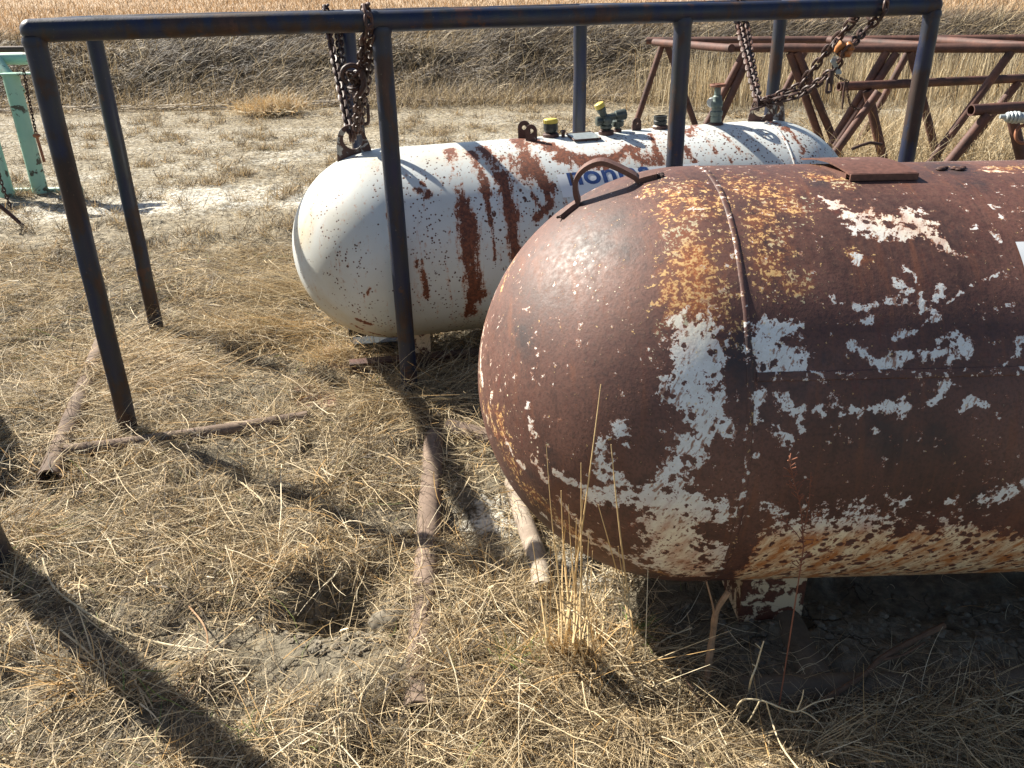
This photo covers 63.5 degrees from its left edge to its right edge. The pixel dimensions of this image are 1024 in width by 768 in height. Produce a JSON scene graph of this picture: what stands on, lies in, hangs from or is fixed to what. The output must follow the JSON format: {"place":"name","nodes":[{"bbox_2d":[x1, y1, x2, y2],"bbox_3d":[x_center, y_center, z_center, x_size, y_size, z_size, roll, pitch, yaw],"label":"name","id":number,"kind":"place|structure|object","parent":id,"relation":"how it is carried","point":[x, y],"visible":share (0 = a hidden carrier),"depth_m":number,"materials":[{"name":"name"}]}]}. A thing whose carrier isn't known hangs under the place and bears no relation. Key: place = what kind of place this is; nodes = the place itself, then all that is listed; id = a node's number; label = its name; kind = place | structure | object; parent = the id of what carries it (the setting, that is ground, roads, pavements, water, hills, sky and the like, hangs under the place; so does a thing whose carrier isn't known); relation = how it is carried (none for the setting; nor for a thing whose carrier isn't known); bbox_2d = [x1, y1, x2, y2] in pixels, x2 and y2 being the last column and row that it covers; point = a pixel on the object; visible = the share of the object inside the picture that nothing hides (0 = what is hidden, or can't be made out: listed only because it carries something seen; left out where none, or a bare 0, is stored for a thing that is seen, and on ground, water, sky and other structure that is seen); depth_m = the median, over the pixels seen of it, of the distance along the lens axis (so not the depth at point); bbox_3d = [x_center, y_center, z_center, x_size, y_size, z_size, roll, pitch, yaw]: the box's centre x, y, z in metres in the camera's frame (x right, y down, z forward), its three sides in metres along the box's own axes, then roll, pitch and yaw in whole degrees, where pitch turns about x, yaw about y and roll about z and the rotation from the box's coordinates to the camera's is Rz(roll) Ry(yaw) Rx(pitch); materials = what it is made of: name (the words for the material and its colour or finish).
{"place":"outdoors","nodes":[
{"label":"outdoors","id":0,"kind":"place"},
{"bbox_2d":[395,525,413,537],"bbox_3d":[-0.342,0.471,2.631,0.062,0.036,0.047,-1,25,0],"label":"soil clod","id":1,"kind":"object","parent":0,"point":[404,536],"visible":0.48,"depth_m":2.62,"materials":[{"name":"brown soil"}]},
{"bbox_2d":[0,0,1023,767],"bbox_3d":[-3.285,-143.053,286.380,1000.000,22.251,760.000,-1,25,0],"label":"ground","id":2,"kind":"structure","parent":0,"point":[920,596],"depth_m":2.55,"materials":[{"name":"beige plant"}]},
{"bbox_2d":[0,524,17,571],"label":"pipe cage","id":3,"kind":"object","parent":2,"relation":"on","point":[6,547],"visible":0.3,"depth_m":2.43,"materials":[{"name":"blue paint"}]},
{"bbox_2d":[0,173,25,228],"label":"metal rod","id":4,"kind":"object","parent":2,"relation":"on","point":[10,214],"visible":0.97,"depth_m":6.36,"materials":[{"name":"brown metal"}]},
{"bbox_2d":[0,46,83,197],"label":"green pipe rack","id":5,"kind":"object","parent":2,"relation":"on","point":[14,87],"visible":0.73,"depth_m":7.24,"materials":[{"name":"green metal"}]},
{"bbox_2d":[22,67,45,161],"bbox_3d":[-4.141,-2.313,7.130,0.075,0.783,0.046,-1,25,0],"label":"hanging pin","id":6,"kind":"object","parent":5,"relation":"hanging from","point":[36,135],"visible":1,"depth_m":7.15,"materials":[{"name":"brown metal"}]},
{"bbox_2d":[59,629,130,675],"bbox_3d":[-1.057,0.685,2.092,0.302,0.031,0.028,12,28,27],"label":"dry stalk","id":7,"kind":"object","parent":2,"relation":"on","point":[73,640],"visible":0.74,"depth_m":2.10,"materials":[{"name":"beige plant"}]},
{"bbox_2d":[36,339,307,488],"bbox_3d":[-1.399,0.013,3.583,0.945,0.098,1.325,-8,26,-15],"label":"pipe skid","id":8,"kind":"object","parent":2,"relation":"on","point":[232,428],"visible":0.58,"depth_m":3.19,"materials":[{"name":"brown metal"}]},
{"bbox_2d":[153,606,208,701],"bbox_3d":[-0.816,0.656,2.101,0.104,0.052,0.348,-4,25,-5],"label":"dry stalk","id":9,"kind":"object","parent":2,"relation":"on","point":[198,617],"visible":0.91,"depth_m":2.06,"materials":[{"name":"beige plant"}]},
{"bbox_2d":[295,383,335,408],"bbox_3d":[-0.836,0.056,3.519,0.160,0.029,0.220,-9,26,-16],"label":"rusted plate","id":10,"kind":"object","parent":2,"relation":"on","point":[317,398],"visible":0.06,"depth_m":3.50,"materials":[{"name":"brown metal"}]},
{"bbox_2d":[324,345,366,368],"bbox_3d":[-0.780,-0.125,3.889,0.200,0.031,0.240,-6,25,-10],"label":"rusted plate","id":11,"kind":"object","parent":2,"relation":"on","point":[341,365],"visible":0.08,"depth_m":3.83,"materials":[{"name":"brown metal"}]},
{"bbox_2d":[368,609,402,632],"bbox_3d":[-0.334,0.636,2.222,0.103,0.062,0.079,4,25,12],"label":"soil clod","id":12,"kind":"object","parent":2,"relation":"on","point":[378,615],"visible":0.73,"depth_m":2.20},
{"bbox_2d":[348,329,479,378],"bbox_3d":[0.328,-0.265,4.052,2.219,0.070,0.500,-6,25,-9],"label":"tank skid","id":13,"kind":"object","parent":2,"relation":"on","point":[387,341],"visible":0.19,"depth_m":3.73,"materials":[{"name":"white painted metal"},{"name":"rusted metal"}]},
{"bbox_2d":[292,83,837,352],"bbox_3d":[0.314,-0.751,3.804,2.590,1.146,0.830,-6,25,-9],"label":"white tank","id":14,"kind":"object","parent":13,"relation":"on","point":[478,214],"visible":0.41,"depth_m":3.40,"materials":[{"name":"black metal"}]},
{"bbox_2d":[402,419,490,714],"bbox_3d":[-0.182,0.463,2.589,0.303,0.104,1.478,-1,25,0],"label":"pipe skid","id":15,"kind":"object","parent":2,"relation":"on","point":[428,499],"visible":0.59,"depth_m":2.54,"materials":[{"name":"brown metal"}]},
{"bbox_2d":[19,0,942,435],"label":"pipe cage","id":16,"kind":"object","parent":2,"relation":"on","point":[93,32],"visible":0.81,"depth_m":3.09,"materials":[{"name":"blue paint"}]},
{"bbox_2d":[322,2,374,142],"bbox_3d":[-0.690,-1.291,3.442,0.137,0.539,1.247,-8,26,-14],"label":"load chain","id":17,"kind":"object","parent":16,"relation":"hanging from","point":[358,77],"visible":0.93,"depth_m":3.26,"materials":[{"name":"metal"}]},
{"bbox_2d":[734,0,889,111],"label":"load chain","id":18,"kind":"object","parent":16,"relation":"hanging from","point":[841,48],"visible":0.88,"depth_m":3.60,"materials":[{"name":"brown metal"}]},
{"bbox_2d":[0,92,1021,284],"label":"stubble","id":19,"kind":"object","parent":2,"relation":"on","point":[289,189],"visible":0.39,"depth_m":8.88,"materials":[{"name":"beige plant"}]},
{"bbox_2d":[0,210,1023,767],"bbox_3d":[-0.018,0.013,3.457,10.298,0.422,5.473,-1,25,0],"label":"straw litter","id":20,"kind":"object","parent":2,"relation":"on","point":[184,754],"visible":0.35,"depth_m":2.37,"materials":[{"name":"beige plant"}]},
{"bbox_2d":[103,531,147,570],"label":"dry stalk","id":21,"kind":"object","parent":20,"relation":"on","point":[116,553],"visible":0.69,"depth_m":2.44,"materials":[{"name":"beige plant"}]},
{"bbox_2d":[41,557,240,652],"bbox_3d":[-1.052,0.612,2.225,0.798,0.049,0.089,12,28,27],"label":"dry stalk","id":22,"kind":"object","parent":20,"relation":"on","point":[69,600],"visible":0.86,"depth_m":2.19,"materials":[{"name":"beige plant"}]},
{"bbox_2d":[239,481,269,514],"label":"dry stalk","id":23,"kind":"object","parent":20,"relation":"on","point":[257,496],"visible":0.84,"depth_m":2.72,"materials":[{"name":"beige plant"}]},
{"bbox_2d":[641,627,691,663],"bbox_3d":[0.380,0.652,2.064,0.155,0.067,0.017,-12,27,-22],"label":"dead twig","id":24,"kind":"object","parent":20,"relation":"on","point":[671,636],"visible":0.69,"depth_m":2.07,"materials":[{"name":"wood"}]},
{"bbox_2d":[0,0,1023,117],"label":"bank grass","id":25,"kind":"structure","parent":2,"relation":"on","point":[287,99],"depth_m":15.70,"materials":[{"name":"plant"}]},
{"bbox_2d":[0,0,1023,45],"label":"field stubble","id":26,"kind":"object","parent":2,"relation":"on","point":[113,10],"visible":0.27,"depth_m":36.46,"materials":[{"name":"beige plant"}]},
{"bbox_2d":[32,488,1023,767],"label":"soil crumbs","id":27,"kind":"object","parent":2,"relation":"on","point":[318,640],"visible":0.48,"depth_m":2.17,"materials":[{"name":"brown soil"}]},
{"bbox_2d":[504,478,552,596],"bbox_3d":[0.051,0.465,2.553,0.075,0.111,0.611,-4,25,-7],"label":"buried pipe","id":28,"kind":"object","parent":2,"relation":"on","point":[525,524],"visible":0.64,"depth_m":2.48,"materials":[{"name":"beige metal"}]},
{"bbox_2d":[424,384,742,701],"bbox_3d":[0.106,0.351,1.832,0.771,0.820,0.506,15,29,31],"label":"tall grass tuft","id":29,"kind":"object","parent":2,"relation":"on","point":[577,623],"visible":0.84,"depth_m":1.91,"materials":[{"name":"plant"}]},
{"bbox_2d":[365,33,1023,111],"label":"reeds","id":30,"kind":"object","parent":2,"relation":"on","point":[972,69],"visible":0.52,"depth_m":12.84,"materials":[{"name":"plant"}]},
{"bbox_2d":[679,666,719,721],"bbox_3d":[0.425,0.720,1.887,0.032,0.062,0.160,-15,28,-26],"label":"dead branch","id":31,"kind":"object","parent":2,"relation":"on","point":[685,677],"visible":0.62,"depth_m":1.89,"materials":[{"name":"brown wood"}]},
{"bbox_2d":[703,581,730,693],"bbox_3d":[0.462,0.593,1.935,0.054,0.281,0.108,14,29,30],"label":"cut stem","id":32,"kind":"object","parent":2,"relation":"on","point":[714,622],"visible":0.9,"depth_m":1.94,"materials":[{"name":"brown wood"}]},
{"bbox_2d":[748,641,763,692],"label":"dead twig","id":33,"kind":"object","parent":2,"relation":"on","point":[751,678],"visible":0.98,"depth_m":1.74,"materials":[{"name":"wood"}]},
{"bbox_2d":[734,689,833,767],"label":"dead twig","id":34,"kind":"object","parent":2,"relation":"on","point":[767,703],"visible":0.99,"depth_m":1.71,"materials":[{"name":"beige wood"}]},
{"bbox_2d":[777,453,821,712],"bbox_3d":[0.569,0.452,1.716,0.086,0.704,0.028,-1,25,0],"label":"dock weed","id":35,"kind":"object","parent":2,"relation":"on","point":[802,539],"visible":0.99,"depth_m":1.63,"materials":[{"name":"brown plant"}]},
{"bbox_2d":[631,34,1023,161],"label":"pipe rack","id":36,"kind":"object","parent":2,"relation":"on","point":[797,49],"visible":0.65,"depth_m":7.10,"materials":[{"name":"brown metal"}]},
{"bbox_2d":[851,141,882,149],"bbox_3d":[2.682,-1.801,6.248,0.229,0.068,0.024,-1,25,0],"label":"iron bar","id":37,"kind":"object","parent":2,"relation":"on","point":[867,143],"visible":1,"depth_m":6.24,"materials":[{"name":"brown metal"}]},
{"bbox_2d":[735,610,1023,711],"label":"tank skid","id":38,"kind":"object","parent":2,"relation":"on","point":[800,635],"visible":0.63,"depth_m":1.92,"materials":[{"name":"brown metal"}]},
{"bbox_2d":[478,157,1023,621],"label":"rusty tank","id":39,"kind":"object","parent":38,"relation":"on","point":[848,331],"visible":1,"depth_m":1.68,"materials":[{"name":"brown metal"}]},
{"bbox_2d":[786,84,1023,161],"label":"dry grass","id":40,"kind":"structure","parent":2,"relation":"on","point":[991,143],"depth_m":7.54,"materials":[{"name":"plant"}]},
{"bbox_2d":[833,74,1023,160],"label":"pipe rack","id":41,"kind":"object","parent":2,"relation":"on","point":[871,98],"visible":0.62,"depth_m":6.80,"materials":[{"name":"brown metal"}]},
{"bbox_2d":[834,72,861,110],"bbox_3d":[2.739,-2.353,6.649,0.329,0.299,0.073,-3,25,-3],"label":"short chain","id":42,"kind":"object","parent":41,"relation":"hanging from","point":[845,86],"visible":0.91,"depth_m":6.63,"materials":[{"name":"metal"}]},
{"bbox_2d":[944,101,1023,160],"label":"pipe rack","id":43,"kind":"object","parent":2,"relation":"on","point":[985,111],"visible":0.54,"depth_m":5.15,"materials":[{"name":"brown metal"}]},
{"bbox_2d":[999,111,1023,144],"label":"hose coupling","id":44,"kind":"object","parent":43,"relation":"attached to","point":[1013,117],"visible":1,"depth_m":4.90,"materials":[{"name":"silver metal"}]}
]}

